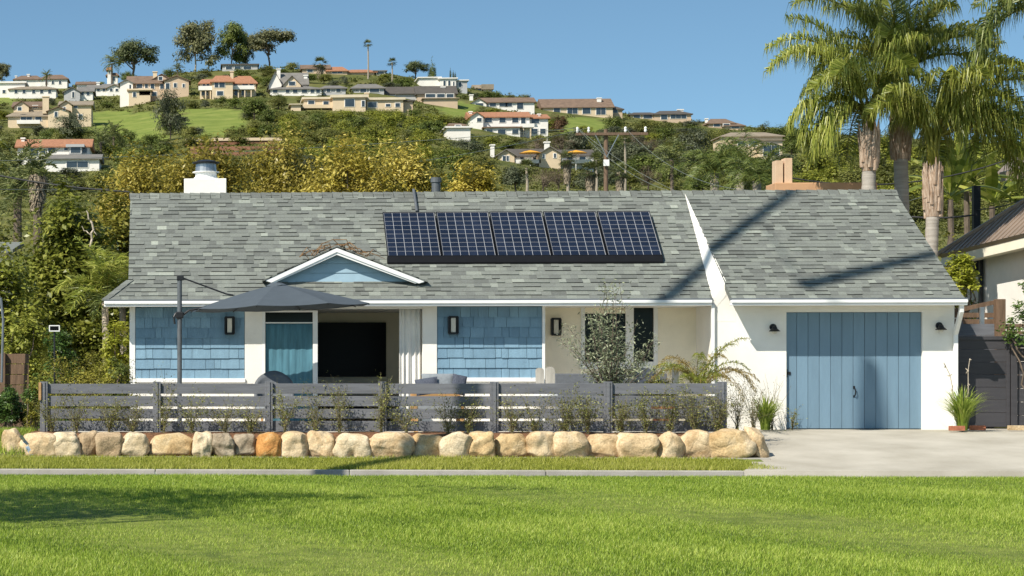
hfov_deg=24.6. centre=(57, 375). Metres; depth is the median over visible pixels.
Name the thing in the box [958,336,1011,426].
gate
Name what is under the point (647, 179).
brush thicket
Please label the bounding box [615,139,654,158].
hillside tree
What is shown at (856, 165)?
hillside tree
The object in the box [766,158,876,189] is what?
chimney stack
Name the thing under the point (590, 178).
fan palm
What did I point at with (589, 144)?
hillside shrub
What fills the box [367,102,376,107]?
window
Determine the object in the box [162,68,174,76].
hillside tree
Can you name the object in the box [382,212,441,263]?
solar module
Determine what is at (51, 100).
hillside shrub
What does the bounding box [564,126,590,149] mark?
hillside tree
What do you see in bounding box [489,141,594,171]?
hillside house
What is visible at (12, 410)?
garden shrub
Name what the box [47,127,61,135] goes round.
hillside tree
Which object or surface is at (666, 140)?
hillside tree
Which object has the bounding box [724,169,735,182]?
hillside tree
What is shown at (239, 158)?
hillside tree
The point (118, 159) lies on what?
hillside tree
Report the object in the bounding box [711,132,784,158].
hillside house
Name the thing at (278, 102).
hillside tree
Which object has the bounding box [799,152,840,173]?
hillside shrub
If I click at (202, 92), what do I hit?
window
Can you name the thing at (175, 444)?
boulder
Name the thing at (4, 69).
eucalyptus tree
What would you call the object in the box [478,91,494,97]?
hillside tree
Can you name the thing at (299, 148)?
power line
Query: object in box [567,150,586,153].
deck parasol
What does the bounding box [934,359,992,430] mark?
strap leaf clump
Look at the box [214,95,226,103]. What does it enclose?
hillside tree
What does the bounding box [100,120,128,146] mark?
tree
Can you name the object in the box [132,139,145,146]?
hillside shrub
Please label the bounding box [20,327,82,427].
ivy mound
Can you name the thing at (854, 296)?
house
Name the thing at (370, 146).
hillside tree
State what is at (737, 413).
leggy shrub
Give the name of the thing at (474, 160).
hillside tree
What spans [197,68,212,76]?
hillside shrub
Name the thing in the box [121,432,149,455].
boulder
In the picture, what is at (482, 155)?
hillside shrub
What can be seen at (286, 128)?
hillside tree
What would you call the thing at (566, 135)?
hillside shrub
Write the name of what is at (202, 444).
boulder
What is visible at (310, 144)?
hillside tree
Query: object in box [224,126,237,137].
hillside shrub
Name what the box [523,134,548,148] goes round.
brush thicket
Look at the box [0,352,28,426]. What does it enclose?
plank fence
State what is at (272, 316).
sliding door
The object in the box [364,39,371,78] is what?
fan palm
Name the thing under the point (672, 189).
power line
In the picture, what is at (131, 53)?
pine tree
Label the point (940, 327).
barn lamp
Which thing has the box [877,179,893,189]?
hillside tree
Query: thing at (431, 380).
cushion
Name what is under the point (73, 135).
hillside tree
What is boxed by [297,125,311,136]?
hillside tree
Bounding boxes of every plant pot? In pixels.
[651,407,674,420]
[682,407,716,420]
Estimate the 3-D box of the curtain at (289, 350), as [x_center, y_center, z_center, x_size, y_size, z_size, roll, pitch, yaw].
[4.331,-0.026,42.266,0.880,1.931,0.026,0,0,4]
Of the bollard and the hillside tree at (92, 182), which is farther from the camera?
the hillside tree at (92, 182)
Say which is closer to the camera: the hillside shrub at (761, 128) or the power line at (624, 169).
the power line at (624, 169)
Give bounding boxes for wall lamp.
[224,316,234,334]
[448,316,458,333]
[550,318,561,335]
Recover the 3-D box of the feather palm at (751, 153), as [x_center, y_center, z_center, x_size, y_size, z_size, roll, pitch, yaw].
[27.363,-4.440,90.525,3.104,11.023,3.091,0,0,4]
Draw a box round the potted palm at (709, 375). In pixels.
[645,337,759,403]
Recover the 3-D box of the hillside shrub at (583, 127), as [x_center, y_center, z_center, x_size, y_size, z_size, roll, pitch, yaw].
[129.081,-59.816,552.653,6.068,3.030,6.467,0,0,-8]
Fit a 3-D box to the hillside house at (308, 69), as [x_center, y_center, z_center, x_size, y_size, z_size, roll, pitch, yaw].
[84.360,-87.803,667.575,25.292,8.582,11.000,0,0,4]
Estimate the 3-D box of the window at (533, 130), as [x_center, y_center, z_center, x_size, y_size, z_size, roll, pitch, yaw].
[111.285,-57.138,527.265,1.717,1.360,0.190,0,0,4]
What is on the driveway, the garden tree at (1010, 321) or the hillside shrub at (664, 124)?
the garden tree at (1010, 321)
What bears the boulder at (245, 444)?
on the planting bed
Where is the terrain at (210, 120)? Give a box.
[0,68,1016,427]
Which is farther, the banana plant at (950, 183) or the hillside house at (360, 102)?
the hillside house at (360, 102)
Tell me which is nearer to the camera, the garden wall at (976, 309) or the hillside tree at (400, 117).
the garden wall at (976, 309)
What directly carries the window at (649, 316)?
in the house at (854, 296)
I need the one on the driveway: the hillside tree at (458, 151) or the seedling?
the seedling
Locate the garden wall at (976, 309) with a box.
[953,277,977,325]
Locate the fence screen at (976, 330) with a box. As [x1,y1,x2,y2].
[958,322,993,427]
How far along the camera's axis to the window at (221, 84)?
573.92 m
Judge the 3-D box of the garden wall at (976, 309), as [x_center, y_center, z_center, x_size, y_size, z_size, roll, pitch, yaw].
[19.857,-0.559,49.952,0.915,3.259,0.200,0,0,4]
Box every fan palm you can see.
[312,55,327,78]
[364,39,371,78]
[386,57,397,81]
[517,158,534,190]
[559,149,575,190]
[579,160,603,190]
[588,151,603,190]
[610,161,629,190]
[618,130,632,190]
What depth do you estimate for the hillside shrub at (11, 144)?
461.24 m
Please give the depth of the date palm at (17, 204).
115.15 m
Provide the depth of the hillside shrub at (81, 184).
324.77 m
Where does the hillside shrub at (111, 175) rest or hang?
on the terrain at (210, 120)
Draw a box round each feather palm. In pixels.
[50,236,128,420]
[69,256,129,419]
[674,137,755,190]
[705,125,777,189]
[719,145,797,189]
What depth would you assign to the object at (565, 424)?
37.32 m
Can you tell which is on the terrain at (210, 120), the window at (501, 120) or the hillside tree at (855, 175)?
the hillside tree at (855, 175)
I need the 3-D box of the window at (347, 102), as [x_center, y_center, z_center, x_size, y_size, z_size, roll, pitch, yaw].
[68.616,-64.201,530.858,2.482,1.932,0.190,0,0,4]
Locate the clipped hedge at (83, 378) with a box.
[23,351,148,422]
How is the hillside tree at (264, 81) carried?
on the terrain at (210, 120)
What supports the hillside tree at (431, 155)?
on the terrain at (210, 120)
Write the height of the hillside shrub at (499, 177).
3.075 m
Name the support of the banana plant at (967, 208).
on the terrain at (210, 120)
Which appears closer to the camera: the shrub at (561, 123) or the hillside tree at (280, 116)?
the hillside tree at (280, 116)
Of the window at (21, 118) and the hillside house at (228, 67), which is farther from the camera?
the hillside house at (228, 67)
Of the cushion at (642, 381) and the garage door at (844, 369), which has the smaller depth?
the cushion at (642, 381)
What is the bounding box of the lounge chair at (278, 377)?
[254,371,293,431]
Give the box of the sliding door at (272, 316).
[262,310,317,420]
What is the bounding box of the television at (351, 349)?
[318,322,385,376]
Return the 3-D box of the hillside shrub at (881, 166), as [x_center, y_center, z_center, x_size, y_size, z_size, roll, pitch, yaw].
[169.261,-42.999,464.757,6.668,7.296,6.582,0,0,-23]
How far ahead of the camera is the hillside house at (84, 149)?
395.04 m
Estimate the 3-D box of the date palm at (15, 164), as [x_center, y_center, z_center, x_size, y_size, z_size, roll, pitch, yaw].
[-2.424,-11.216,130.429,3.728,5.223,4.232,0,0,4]
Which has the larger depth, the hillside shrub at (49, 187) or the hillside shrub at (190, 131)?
the hillside shrub at (190, 131)
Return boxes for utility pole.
[576,127,647,190]
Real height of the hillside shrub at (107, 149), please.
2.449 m
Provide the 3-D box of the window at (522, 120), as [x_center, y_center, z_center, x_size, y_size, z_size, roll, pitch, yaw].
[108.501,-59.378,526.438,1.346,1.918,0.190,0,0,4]
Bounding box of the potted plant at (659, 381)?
[644,376,682,395]
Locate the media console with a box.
[318,395,393,420]
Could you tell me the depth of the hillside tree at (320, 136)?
421.08 m
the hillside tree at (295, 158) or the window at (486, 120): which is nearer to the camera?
the hillside tree at (295, 158)
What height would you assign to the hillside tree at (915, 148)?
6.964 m
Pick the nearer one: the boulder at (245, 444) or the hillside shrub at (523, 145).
the boulder at (245, 444)
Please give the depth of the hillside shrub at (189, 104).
546.76 m
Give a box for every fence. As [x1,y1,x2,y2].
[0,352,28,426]
[39,382,726,432]
[1009,334,1023,424]
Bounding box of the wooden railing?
[954,299,1023,415]
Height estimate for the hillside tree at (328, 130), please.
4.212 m
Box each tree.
[0,63,10,80]
[0,173,129,420]
[0,213,42,306]
[0,240,62,382]
[20,190,87,394]
[36,129,52,138]
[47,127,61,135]
[50,112,90,137]
[51,131,65,138]
[60,126,77,138]
[74,127,95,138]
[82,133,96,142]
[84,168,115,195]
[86,122,120,156]
[86,136,182,241]
[93,180,132,333]
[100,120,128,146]
[110,36,160,75]
[111,138,126,146]
[111,144,126,171]
[116,142,156,167]
[119,128,137,144]
[120,70,131,80]
[137,132,162,147]
[143,131,264,192]
[150,86,188,138]
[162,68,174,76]
[172,19,220,71]
[179,134,201,150]
[212,20,250,63]
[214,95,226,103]
[224,155,255,170]
[227,96,242,108]
[233,68,250,75]
[235,116,342,192]
[239,95,272,117]
[240,31,254,63]
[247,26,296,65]
[256,108,276,123]
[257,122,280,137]
[258,76,270,84]
[268,96,286,109]
[271,93,287,101]
[272,112,296,122]
[277,112,301,125]
[277,123,300,137]
[279,116,300,128]
[282,150,304,163]
[285,135,307,151]
[286,61,299,70]
[290,125,413,192]
[293,130,316,142]
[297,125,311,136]
[298,119,320,130]
[303,140,318,150]
[304,143,319,156]
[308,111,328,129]
[309,73,318,82]
[311,128,333,147]
[312,152,333,165]
[314,126,338,139]
[315,72,333,83]
[321,111,340,127]
[327,137,343,150]
[329,128,350,139]
[330,119,355,133]
[336,108,358,122]
[340,114,369,130]
[341,127,359,138]
[344,135,364,151]
[357,122,382,144]
[360,133,376,147]
[363,121,385,134]
[364,107,380,119]
[364,117,382,126]
[365,143,385,151]
[366,145,388,160]
[368,131,449,191]
[373,111,400,126]
[373,129,399,144]
[375,109,395,115]
[376,135,400,147]
[380,146,403,160]
[382,124,406,137]
[392,77,411,86]
[392,110,408,122]
[395,140,414,152]
[397,127,414,142]
[402,60,430,78]
[402,113,434,127]
[406,108,420,116]
[406,131,437,150]
[408,157,436,170]
[409,122,429,136]
[409,127,438,141]
[414,144,436,159]
[419,117,446,135]
[427,56,436,76]
[428,112,452,125]
[432,147,476,170]
[434,141,453,151]
[435,141,453,157]
[442,154,509,191]
[442,169,472,186]
[446,115,469,125]
[447,145,469,161]
[450,138,487,155]
[459,153,486,175]
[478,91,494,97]
[490,90,502,97]
[496,163,531,191]
[552,272,669,419]
[560,166,584,186]
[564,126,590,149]
[573,171,603,188]
[588,137,623,151]
[592,138,619,158]
[595,146,630,165]
[598,163,621,173]
[598,166,618,185]
[602,114,624,129]
[611,160,639,173]
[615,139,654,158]
[620,168,644,190]
[626,150,663,177]
[654,149,679,166]
[654,162,686,181]
[656,124,676,141]
[660,138,686,158]
[674,126,711,161]
[680,161,700,173]
[682,162,709,177]
[682,176,722,189]
[692,129,716,145]
[710,130,727,136]
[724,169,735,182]
[767,123,794,140]
[771,155,804,176]
[780,130,798,143]
[782,139,801,154]
[790,156,817,173]
[794,170,827,182]
[816,159,859,181]
[823,177,843,181]
[825,136,858,162]
[833,167,861,181]
[845,157,861,171]
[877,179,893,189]
[880,134,889,163]
[884,149,924,170]
[911,145,925,156]
[912,170,945,188]
[922,194,954,206]
[957,174,984,200]
[980,139,1010,166]
[981,198,1006,216]
[985,180,1023,209]
[996,279,1023,388]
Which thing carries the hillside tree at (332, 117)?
on the terrain at (210, 120)
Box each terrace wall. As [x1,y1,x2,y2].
[185,138,281,145]
[190,146,282,151]
[192,152,280,156]
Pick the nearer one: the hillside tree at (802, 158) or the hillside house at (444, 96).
the hillside tree at (802, 158)
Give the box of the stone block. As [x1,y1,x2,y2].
[1007,425,1023,429]
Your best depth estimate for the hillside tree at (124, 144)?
445.35 m
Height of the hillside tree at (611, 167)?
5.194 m
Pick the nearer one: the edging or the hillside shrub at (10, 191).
the edging
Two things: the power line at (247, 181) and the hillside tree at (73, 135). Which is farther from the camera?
the hillside tree at (73, 135)
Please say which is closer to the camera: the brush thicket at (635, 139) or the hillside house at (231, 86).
the brush thicket at (635, 139)
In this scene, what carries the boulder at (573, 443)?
on the planting bed
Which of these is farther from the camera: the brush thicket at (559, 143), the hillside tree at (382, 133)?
the brush thicket at (559, 143)
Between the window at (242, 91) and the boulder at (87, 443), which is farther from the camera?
the window at (242, 91)
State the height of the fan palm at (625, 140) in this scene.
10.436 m
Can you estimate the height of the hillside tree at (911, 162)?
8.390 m
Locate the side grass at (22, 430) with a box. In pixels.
[0,426,38,454]
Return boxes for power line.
[0,128,575,160]
[0,128,587,189]
[0,175,132,192]
[578,129,668,190]
[580,130,1008,200]
[630,133,741,189]
[792,158,1011,184]
[912,213,976,218]
[976,199,1021,209]
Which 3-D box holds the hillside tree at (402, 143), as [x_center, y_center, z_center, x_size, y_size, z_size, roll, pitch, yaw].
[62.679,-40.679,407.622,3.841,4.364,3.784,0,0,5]
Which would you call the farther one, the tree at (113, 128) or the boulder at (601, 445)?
the tree at (113, 128)
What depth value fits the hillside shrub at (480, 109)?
554.26 m
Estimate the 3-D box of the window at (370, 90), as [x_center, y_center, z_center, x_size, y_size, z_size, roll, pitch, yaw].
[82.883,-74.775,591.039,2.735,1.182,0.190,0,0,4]
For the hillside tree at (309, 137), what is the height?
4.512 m
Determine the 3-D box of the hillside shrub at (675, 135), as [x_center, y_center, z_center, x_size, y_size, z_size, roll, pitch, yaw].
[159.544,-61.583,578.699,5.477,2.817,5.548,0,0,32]
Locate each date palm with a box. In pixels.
[0,137,47,196]
[0,157,48,251]
[1,140,68,252]
[40,69,52,85]
[101,50,122,83]
[170,62,185,75]
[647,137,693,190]
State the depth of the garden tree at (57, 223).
87.88 m
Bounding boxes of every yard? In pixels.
[0,426,39,457]
[65,431,714,432]
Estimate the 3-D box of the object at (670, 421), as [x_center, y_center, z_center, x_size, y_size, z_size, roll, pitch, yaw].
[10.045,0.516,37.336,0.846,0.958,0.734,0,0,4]
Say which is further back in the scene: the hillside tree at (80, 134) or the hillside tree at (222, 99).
the hillside tree at (222, 99)
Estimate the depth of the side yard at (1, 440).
37.68 m
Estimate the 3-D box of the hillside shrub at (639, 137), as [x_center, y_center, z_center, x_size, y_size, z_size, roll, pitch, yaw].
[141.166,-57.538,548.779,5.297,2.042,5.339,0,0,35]
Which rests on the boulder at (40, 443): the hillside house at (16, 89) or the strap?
the strap
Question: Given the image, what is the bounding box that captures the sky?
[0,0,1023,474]
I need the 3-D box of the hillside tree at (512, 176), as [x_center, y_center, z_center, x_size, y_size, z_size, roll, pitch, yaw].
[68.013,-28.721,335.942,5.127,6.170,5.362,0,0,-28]
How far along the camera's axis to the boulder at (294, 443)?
36.98 m
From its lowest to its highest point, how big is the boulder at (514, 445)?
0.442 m
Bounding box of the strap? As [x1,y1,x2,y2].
[19,435,32,454]
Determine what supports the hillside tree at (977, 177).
on the terrain at (210, 120)
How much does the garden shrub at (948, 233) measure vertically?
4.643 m
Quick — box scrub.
[0,65,1022,257]
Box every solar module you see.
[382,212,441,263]
[436,212,496,263]
[489,211,551,263]
[543,211,607,262]
[597,211,662,262]
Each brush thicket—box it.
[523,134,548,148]
[529,166,560,190]
[547,168,571,187]
[550,133,580,149]
[622,129,645,147]
[634,164,662,189]
[640,136,663,152]
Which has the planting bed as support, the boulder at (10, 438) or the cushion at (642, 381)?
the boulder at (10, 438)
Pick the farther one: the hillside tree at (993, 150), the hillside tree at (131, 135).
the hillside tree at (993, 150)
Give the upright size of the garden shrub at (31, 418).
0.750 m
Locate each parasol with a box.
[173,276,369,420]
[519,150,540,165]
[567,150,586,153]
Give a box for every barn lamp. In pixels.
[769,324,779,333]
[935,322,946,331]
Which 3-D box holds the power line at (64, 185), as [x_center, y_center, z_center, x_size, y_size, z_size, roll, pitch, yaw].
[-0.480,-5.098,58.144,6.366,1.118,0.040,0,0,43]
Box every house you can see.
[0,81,59,97]
[0,242,23,395]
[6,96,94,127]
[13,74,70,87]
[15,137,103,171]
[62,87,95,100]
[75,82,119,95]
[102,160,967,430]
[105,68,119,83]
[118,71,190,106]
[198,71,257,99]
[220,64,258,70]
[266,68,347,95]
[288,92,414,115]
[299,65,386,75]
[349,84,415,99]
[414,77,468,93]
[414,86,459,108]
[440,123,472,141]
[464,111,549,140]
[469,94,536,113]
[471,84,493,91]
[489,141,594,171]
[537,98,624,117]
[628,109,692,122]
[702,118,745,129]
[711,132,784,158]
[938,198,1023,415]
[998,157,1023,181]
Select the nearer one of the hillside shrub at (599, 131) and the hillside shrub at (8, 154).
the hillside shrub at (8, 154)
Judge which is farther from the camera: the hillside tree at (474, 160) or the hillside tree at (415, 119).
the hillside tree at (415, 119)
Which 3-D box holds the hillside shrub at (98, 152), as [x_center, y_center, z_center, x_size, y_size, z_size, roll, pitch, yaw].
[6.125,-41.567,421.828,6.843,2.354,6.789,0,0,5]
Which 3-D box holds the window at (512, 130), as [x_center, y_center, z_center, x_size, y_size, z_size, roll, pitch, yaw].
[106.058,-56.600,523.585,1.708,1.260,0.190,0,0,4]
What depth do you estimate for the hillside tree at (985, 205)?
331.40 m
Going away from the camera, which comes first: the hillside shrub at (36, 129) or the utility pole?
the utility pole
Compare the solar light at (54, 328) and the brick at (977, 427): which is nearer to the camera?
the brick at (977, 427)
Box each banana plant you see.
[909,137,1014,244]
[911,132,1020,271]
[956,156,1022,218]
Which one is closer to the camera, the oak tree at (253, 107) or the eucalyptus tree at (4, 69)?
the oak tree at (253, 107)
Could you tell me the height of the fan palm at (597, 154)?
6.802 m
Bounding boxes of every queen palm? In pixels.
[761,11,938,189]
[786,0,1007,212]
[854,49,1023,257]
[967,0,1023,81]
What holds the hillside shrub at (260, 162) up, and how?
on the terrain at (210, 120)
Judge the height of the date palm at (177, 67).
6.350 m
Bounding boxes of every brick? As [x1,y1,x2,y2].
[948,426,964,430]
[969,425,985,429]
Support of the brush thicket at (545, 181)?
on the terrain at (210, 120)
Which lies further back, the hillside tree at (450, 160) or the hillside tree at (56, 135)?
the hillside tree at (56, 135)
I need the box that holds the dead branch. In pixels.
[82,211,96,246]
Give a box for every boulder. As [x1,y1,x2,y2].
[1,428,21,452]
[19,432,55,455]
[53,432,80,455]
[78,430,97,455]
[95,432,123,455]
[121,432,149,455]
[148,433,192,455]
[192,431,212,456]
[212,433,234,456]
[233,434,255,456]
[256,432,281,456]
[281,431,307,456]
[307,430,334,456]
[332,433,370,456]
[369,432,414,456]
[412,433,441,456]
[439,431,471,456]
[469,431,495,456]
[494,433,527,456]
[525,431,554,456]
[553,431,588,456]
[587,434,617,456]
[616,432,659,457]
[657,431,684,457]
[681,429,711,457]
[709,428,756,457]
[744,426,768,457]
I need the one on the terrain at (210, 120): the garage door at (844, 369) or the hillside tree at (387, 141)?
the hillside tree at (387, 141)
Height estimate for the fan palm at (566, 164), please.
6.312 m
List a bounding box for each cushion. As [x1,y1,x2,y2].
[415,377,437,395]
[421,374,452,383]
[452,374,466,395]
[634,367,655,382]
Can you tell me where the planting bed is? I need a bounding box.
[0,431,750,457]
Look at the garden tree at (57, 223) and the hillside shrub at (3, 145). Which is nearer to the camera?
the garden tree at (57, 223)
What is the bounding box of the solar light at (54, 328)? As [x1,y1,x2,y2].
[49,325,59,406]
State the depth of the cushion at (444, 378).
39.50 m
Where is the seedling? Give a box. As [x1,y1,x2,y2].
[781,406,800,430]
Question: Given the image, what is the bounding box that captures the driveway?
[744,428,1023,477]
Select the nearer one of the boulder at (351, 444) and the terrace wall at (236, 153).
the boulder at (351, 444)
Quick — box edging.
[0,456,769,471]
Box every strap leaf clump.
[744,395,784,429]
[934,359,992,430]
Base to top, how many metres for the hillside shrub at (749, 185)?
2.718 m
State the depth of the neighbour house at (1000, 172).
60.43 m
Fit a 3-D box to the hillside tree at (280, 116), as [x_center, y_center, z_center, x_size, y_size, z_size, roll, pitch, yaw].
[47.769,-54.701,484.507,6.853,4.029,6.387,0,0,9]
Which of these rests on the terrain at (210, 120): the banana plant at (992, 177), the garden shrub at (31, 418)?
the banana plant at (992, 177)
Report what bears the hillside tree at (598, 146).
on the terrain at (210, 120)
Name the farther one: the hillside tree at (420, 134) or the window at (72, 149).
the hillside tree at (420, 134)
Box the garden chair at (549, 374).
[534,367,561,431]
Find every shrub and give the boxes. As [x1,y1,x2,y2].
[0,110,9,119]
[0,140,7,148]
[0,162,8,171]
[0,313,58,412]
[0,384,34,427]
[2,149,17,159]
[3,178,28,194]
[7,140,14,148]
[15,130,29,140]
[23,399,39,430]
[30,125,48,134]
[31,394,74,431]
[45,181,77,192]
[49,98,56,104]
[55,168,84,180]
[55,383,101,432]
[59,278,129,407]
[71,177,91,191]
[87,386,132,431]
[92,148,106,155]
[93,320,129,395]
[96,145,121,155]
[97,101,113,107]
[101,356,133,420]
[104,168,121,185]
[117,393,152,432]
[123,144,152,151]
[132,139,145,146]
[148,138,179,156]
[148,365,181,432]
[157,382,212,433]
[177,123,199,137]
[178,116,192,122]
[186,100,198,107]
[192,72,207,80]
[192,126,205,136]
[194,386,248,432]
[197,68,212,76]
[198,135,214,145]
[200,100,210,106]
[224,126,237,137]
[229,131,250,144]
[235,125,246,136]
[235,175,260,192]
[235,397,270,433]
[241,112,252,118]
[244,119,263,130]
[245,127,264,136]
[248,156,268,168]
[258,67,276,75]
[259,64,274,70]
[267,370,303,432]
[280,66,287,72]
[297,153,319,165]
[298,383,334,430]
[317,146,333,156]
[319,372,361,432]
[326,80,341,85]
[339,76,348,84]
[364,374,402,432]
[376,77,390,83]
[378,74,390,79]
[381,82,400,86]
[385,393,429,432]
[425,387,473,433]
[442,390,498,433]
[472,106,487,111]
[474,151,496,169]
[483,137,499,145]
[484,107,500,111]
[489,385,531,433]
[494,166,510,183]
[497,140,520,149]
[506,135,526,144]
[512,140,528,148]
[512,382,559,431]
[514,143,527,148]
[530,134,547,143]
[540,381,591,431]
[548,120,564,129]
[550,113,568,131]
[550,134,567,142]
[559,130,572,139]
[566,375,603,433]
[573,125,593,136]
[586,138,596,148]
[589,129,610,139]
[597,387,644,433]
[604,126,620,137]
[617,127,639,135]
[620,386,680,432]
[631,119,653,131]
[631,136,647,140]
[637,118,663,128]
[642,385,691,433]
[643,133,662,142]
[658,121,676,130]
[659,179,681,190]
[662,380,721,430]
[671,132,686,138]
[673,127,694,133]
[679,120,703,127]
[683,123,701,131]
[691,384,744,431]
[719,175,734,188]
[727,372,754,429]
[732,182,765,189]
[736,381,786,427]
[756,121,771,132]
[768,152,797,160]
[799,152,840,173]
[823,152,853,169]
[876,149,893,177]
[876,167,893,189]
[908,161,922,182]
[909,178,922,204]
[909,192,925,224]
[939,196,963,219]
[940,212,983,230]
[941,231,955,270]
[945,251,981,318]
[964,292,977,318]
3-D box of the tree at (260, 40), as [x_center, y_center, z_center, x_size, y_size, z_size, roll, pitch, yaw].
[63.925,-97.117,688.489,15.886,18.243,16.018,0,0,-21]
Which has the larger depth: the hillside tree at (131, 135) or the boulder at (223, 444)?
the hillside tree at (131, 135)
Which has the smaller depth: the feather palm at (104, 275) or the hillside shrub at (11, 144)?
the feather palm at (104, 275)
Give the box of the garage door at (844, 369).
[786,312,920,428]
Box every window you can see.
[20,117,32,119]
[66,161,88,167]
[70,147,80,153]
[82,147,87,152]
[201,91,207,95]
[214,82,218,87]
[216,91,223,95]
[219,82,224,87]
[241,90,246,95]
[243,66,251,69]
[288,81,295,85]
[307,100,314,104]
[344,99,354,106]
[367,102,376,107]
[369,89,379,91]
[425,93,435,97]
[436,93,444,97]
[446,93,453,97]
[476,117,481,121]
[484,118,492,122]
[497,129,505,133]
[499,103,507,106]
[499,118,505,122]
[511,118,518,122]
[511,129,518,134]
[516,103,523,108]
[520,118,525,123]
[531,119,539,123]
[531,128,537,133]
[539,128,545,133]
[567,108,577,113]
[580,308,658,368]
[582,108,590,113]
[596,108,605,114]
[643,115,651,118]
[660,115,667,119]
[670,115,686,118]
[763,145,779,155]
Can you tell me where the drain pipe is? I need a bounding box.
[0,297,3,381]
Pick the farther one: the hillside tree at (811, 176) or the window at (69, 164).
the hillside tree at (811, 176)
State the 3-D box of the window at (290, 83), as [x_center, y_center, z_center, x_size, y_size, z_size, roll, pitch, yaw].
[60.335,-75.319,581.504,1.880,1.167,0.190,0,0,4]
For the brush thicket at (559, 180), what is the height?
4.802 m
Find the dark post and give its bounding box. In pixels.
[972,186,980,275]
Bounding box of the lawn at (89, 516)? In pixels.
[0,476,1023,575]
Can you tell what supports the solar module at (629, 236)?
on the house at (854, 296)
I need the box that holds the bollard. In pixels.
[672,368,678,420]
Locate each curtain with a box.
[265,323,312,420]
[399,309,420,420]
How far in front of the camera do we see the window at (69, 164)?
389.48 m
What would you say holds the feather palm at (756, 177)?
on the terrain at (210, 120)
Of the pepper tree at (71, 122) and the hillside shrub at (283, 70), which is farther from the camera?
the hillside shrub at (283, 70)
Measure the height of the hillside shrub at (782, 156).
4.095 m
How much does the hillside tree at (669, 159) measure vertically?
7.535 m
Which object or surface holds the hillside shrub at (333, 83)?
on the terrain at (210, 120)
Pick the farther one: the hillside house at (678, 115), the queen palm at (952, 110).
the hillside house at (678, 115)
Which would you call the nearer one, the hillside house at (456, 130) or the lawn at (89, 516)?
the lawn at (89, 516)
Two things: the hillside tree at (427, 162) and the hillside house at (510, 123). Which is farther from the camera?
the hillside house at (510, 123)
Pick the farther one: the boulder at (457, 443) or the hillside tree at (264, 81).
the hillside tree at (264, 81)
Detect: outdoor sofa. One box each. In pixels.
[410,394,463,431]
[555,374,666,420]
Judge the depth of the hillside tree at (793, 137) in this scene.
595.75 m
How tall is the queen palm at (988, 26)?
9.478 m
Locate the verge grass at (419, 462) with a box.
[0,453,780,470]
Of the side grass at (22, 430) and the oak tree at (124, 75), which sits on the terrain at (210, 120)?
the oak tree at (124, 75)
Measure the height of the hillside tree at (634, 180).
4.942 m
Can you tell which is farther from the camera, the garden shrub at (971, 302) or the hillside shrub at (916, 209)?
the hillside shrub at (916, 209)
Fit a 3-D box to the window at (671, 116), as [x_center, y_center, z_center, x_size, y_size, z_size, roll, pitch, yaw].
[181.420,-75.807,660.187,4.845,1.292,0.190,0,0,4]
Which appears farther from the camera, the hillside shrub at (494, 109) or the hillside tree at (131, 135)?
the hillside shrub at (494, 109)
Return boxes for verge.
[8,458,763,470]
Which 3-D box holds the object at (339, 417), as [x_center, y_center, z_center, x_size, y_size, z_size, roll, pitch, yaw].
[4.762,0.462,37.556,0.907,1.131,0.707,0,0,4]
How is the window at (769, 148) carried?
in the hillside house at (771, 138)
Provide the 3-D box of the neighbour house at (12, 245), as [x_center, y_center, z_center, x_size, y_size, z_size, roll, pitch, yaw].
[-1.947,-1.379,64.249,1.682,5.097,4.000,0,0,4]
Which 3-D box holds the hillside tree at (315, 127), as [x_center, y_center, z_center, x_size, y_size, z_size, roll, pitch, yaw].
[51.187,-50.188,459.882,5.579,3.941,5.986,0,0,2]
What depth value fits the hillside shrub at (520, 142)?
474.82 m
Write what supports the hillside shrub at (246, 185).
on the terrain at (210, 120)
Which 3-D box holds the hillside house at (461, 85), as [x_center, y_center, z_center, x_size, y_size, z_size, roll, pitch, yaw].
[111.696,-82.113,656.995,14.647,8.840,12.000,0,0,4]
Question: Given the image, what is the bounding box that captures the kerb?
[0,469,743,476]
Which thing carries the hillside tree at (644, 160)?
on the terrain at (210, 120)
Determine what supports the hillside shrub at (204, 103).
on the terrain at (210, 120)
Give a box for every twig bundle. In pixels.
[299,239,340,258]
[334,239,384,258]
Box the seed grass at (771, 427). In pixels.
[757,376,790,429]
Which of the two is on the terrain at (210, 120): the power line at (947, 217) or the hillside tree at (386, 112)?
the hillside tree at (386, 112)
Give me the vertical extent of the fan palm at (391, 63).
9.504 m
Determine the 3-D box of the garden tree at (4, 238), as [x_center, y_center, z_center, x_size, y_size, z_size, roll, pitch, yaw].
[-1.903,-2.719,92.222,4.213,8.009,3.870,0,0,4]
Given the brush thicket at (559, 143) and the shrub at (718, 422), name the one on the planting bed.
the shrub at (718, 422)

